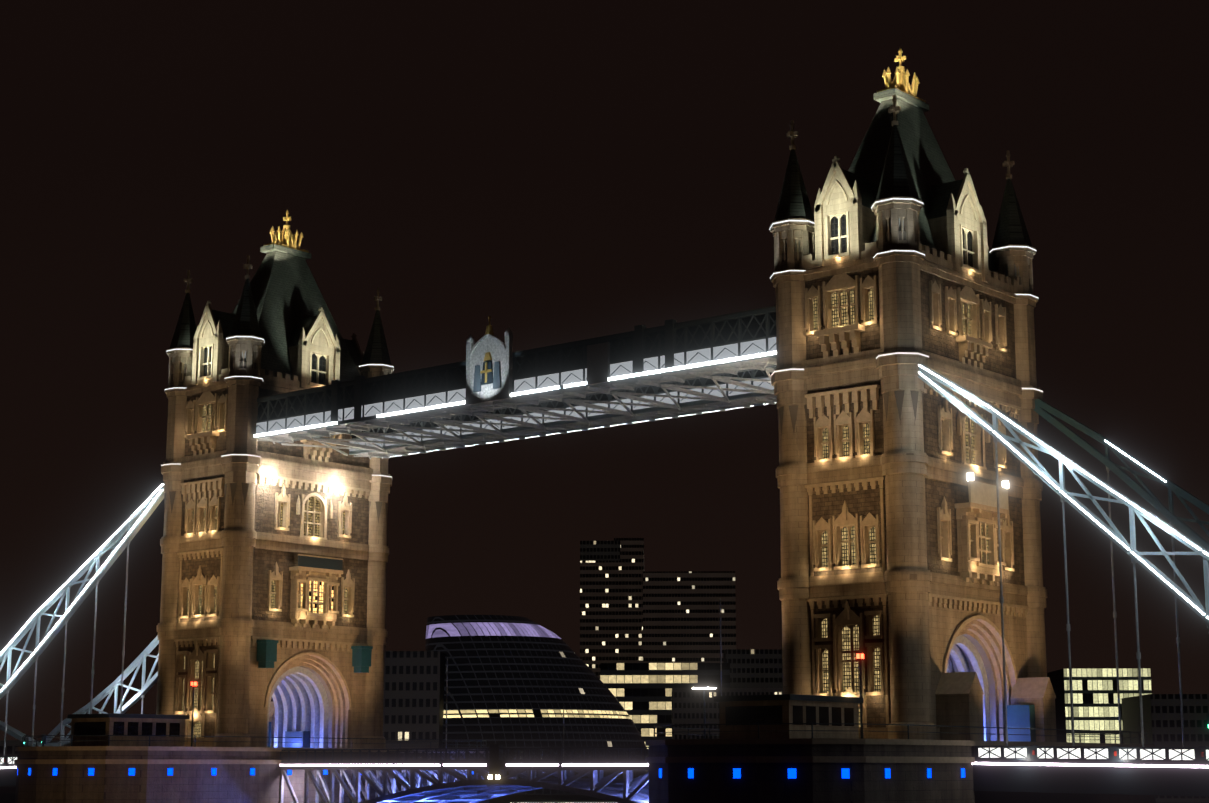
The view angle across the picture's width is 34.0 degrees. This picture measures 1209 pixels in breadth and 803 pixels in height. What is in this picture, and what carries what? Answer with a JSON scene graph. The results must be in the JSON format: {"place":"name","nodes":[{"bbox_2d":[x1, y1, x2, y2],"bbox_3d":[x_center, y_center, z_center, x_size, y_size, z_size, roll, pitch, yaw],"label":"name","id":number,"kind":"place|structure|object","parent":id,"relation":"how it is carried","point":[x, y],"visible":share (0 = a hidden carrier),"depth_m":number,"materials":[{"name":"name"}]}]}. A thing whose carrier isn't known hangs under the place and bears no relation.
{"place":"outdoors","nodes":[
{"label":"outdoors","id":0,"kind":"place"},
{"bbox_2d":[0,787,615,802],"bbox_3d":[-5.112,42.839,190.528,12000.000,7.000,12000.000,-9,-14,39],"label":"river water","id":1,"kind":"structure","parent":0,"point":[7,794],"depth_m":398.50,"materials":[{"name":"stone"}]},
{"bbox_2d":[383,651,445,748],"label":"building","id":2,"kind":"structure","parent":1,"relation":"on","point":[413,702],"depth_m":375.05,"materials":[{"name":"concrete"},{"name":"dark glass"}]},
{"bbox_2d":[425,615,648,793],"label":"city hall","id":3,"kind":"structure","parent":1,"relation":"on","point":[517,682],"depth_m":380.38,"materials":[{"name":"black glass"}]},
{"bbox_2d":[580,538,643,678],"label":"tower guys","id":4,"kind":"object","parent":1,"relation":"on","point":[611,611],"depth_m":896.46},
{"bbox_2d":[600,663,729,751],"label":"office building","id":5,"kind":"structure","parent":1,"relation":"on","point":[641,693],"depth_m":631.56,"materials":[{"name":"concrete"},{"name":"glass"}]},
{"bbox_2d":[643,571,735,662],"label":"tower slab","id":6,"kind":"structure","parent":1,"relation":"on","point":[681,616],"depth_m":814.60,"materials":[{"name":"glass"}]},
{"bbox_2d":[672,687,782,738],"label":"more london","id":7,"kind":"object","parent":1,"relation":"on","point":[687,705],"visible":0.24,"depth_m":590.50,"materials":[{"name":"grey"}]},
{"bbox_2d":[723,649,782,687],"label":"more london","id":8,"kind":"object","parent":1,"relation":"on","point":[756,667],"visible":0.24,"depth_m":691.14,"materials":[{"name":"grey"}]},
{"bbox_2d":[1047,668,1151,743],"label":"lit office","id":9,"kind":"structure","parent":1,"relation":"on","point":[1095,699],"depth_m":509.11,"materials":[{"name":"yellow glass"}]},
{"bbox_2d":[1121,694,1208,801],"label":"office","id":10,"kind":"structure","parent":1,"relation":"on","point":[1162,726],"depth_m":468.43,"materials":[{"name":"grey"}]},
{"bbox_2d":[0,0,1208,739],"label":"sky","id":11,"kind":"structure","parent":0,"point":[556,172],"materials":[{"name":"black"}]},
{"bbox_2d":[1155,802,1208,802],"bbox_3d":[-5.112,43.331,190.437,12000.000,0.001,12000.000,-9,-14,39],"label":"river thames","id":12,"kind":"structure","parent":0,"point":[1181,802],"depth_m":457.21,"materials":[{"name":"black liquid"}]},
{"bbox_2d":[0,740,69,786],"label":"wharf","id":13,"kind":"structure","parent":12,"relation":"on","point":[11,745],"depth_m":415.21,"materials":[{"name":"grey"}]},
{"bbox_2d":[14,681,489,802],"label":"pier","id":14,"kind":"structure","parent":12,"relation":"on","point":[122,758],"depth_m":198.09,"materials":[{"name":"stone"}]},
{"bbox_2d":[0,483,164,786],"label":"side span","id":15,"kind":"object","parent":14,"relation":"on","point":[142,513],"visible":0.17,"depth_m":231.37,"materials":[{"name":"white metal"}]},
{"bbox_2d":[156,210,393,751],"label":"tower","id":16,"kind":"structure","parent":14,"relation":"on","point":[274,562],"depth_m":217.05,"materials":[{"name":"stone"}]},
{"bbox_2d":[254,306,776,458],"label":"walkways","id":17,"kind":"structure","parent":16,"relation":"attached to","point":[491,389],"depth_m":193.34,"materials":[{"name":"grey metal"}]},
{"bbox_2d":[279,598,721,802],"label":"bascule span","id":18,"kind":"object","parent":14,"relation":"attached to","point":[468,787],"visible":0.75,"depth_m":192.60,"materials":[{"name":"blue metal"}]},
{"bbox_2d":[645,652,1154,802],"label":"pier","id":19,"kind":"structure","parent":12,"relation":"on","point":[786,748],"depth_m":145.15,"materials":[{"name":"stone"}]},
{"bbox_2d":[769,47,1056,745],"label":"tower","id":20,"kind":"structure","parent":19,"relation":"on","point":[891,273],"depth_m":164.26,"materials":[{"name":"stone"}]},
{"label":"abutment","id":21,"kind":"object","parent":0,"visible":0},
{"bbox_2d":[918,364,1208,796],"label":"side span","id":22,"kind":"object","parent":21,"relation":"attached to","point":[1166,771],"visible":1,"depth_m":148.56,"materials":[{"name":"white metal"}]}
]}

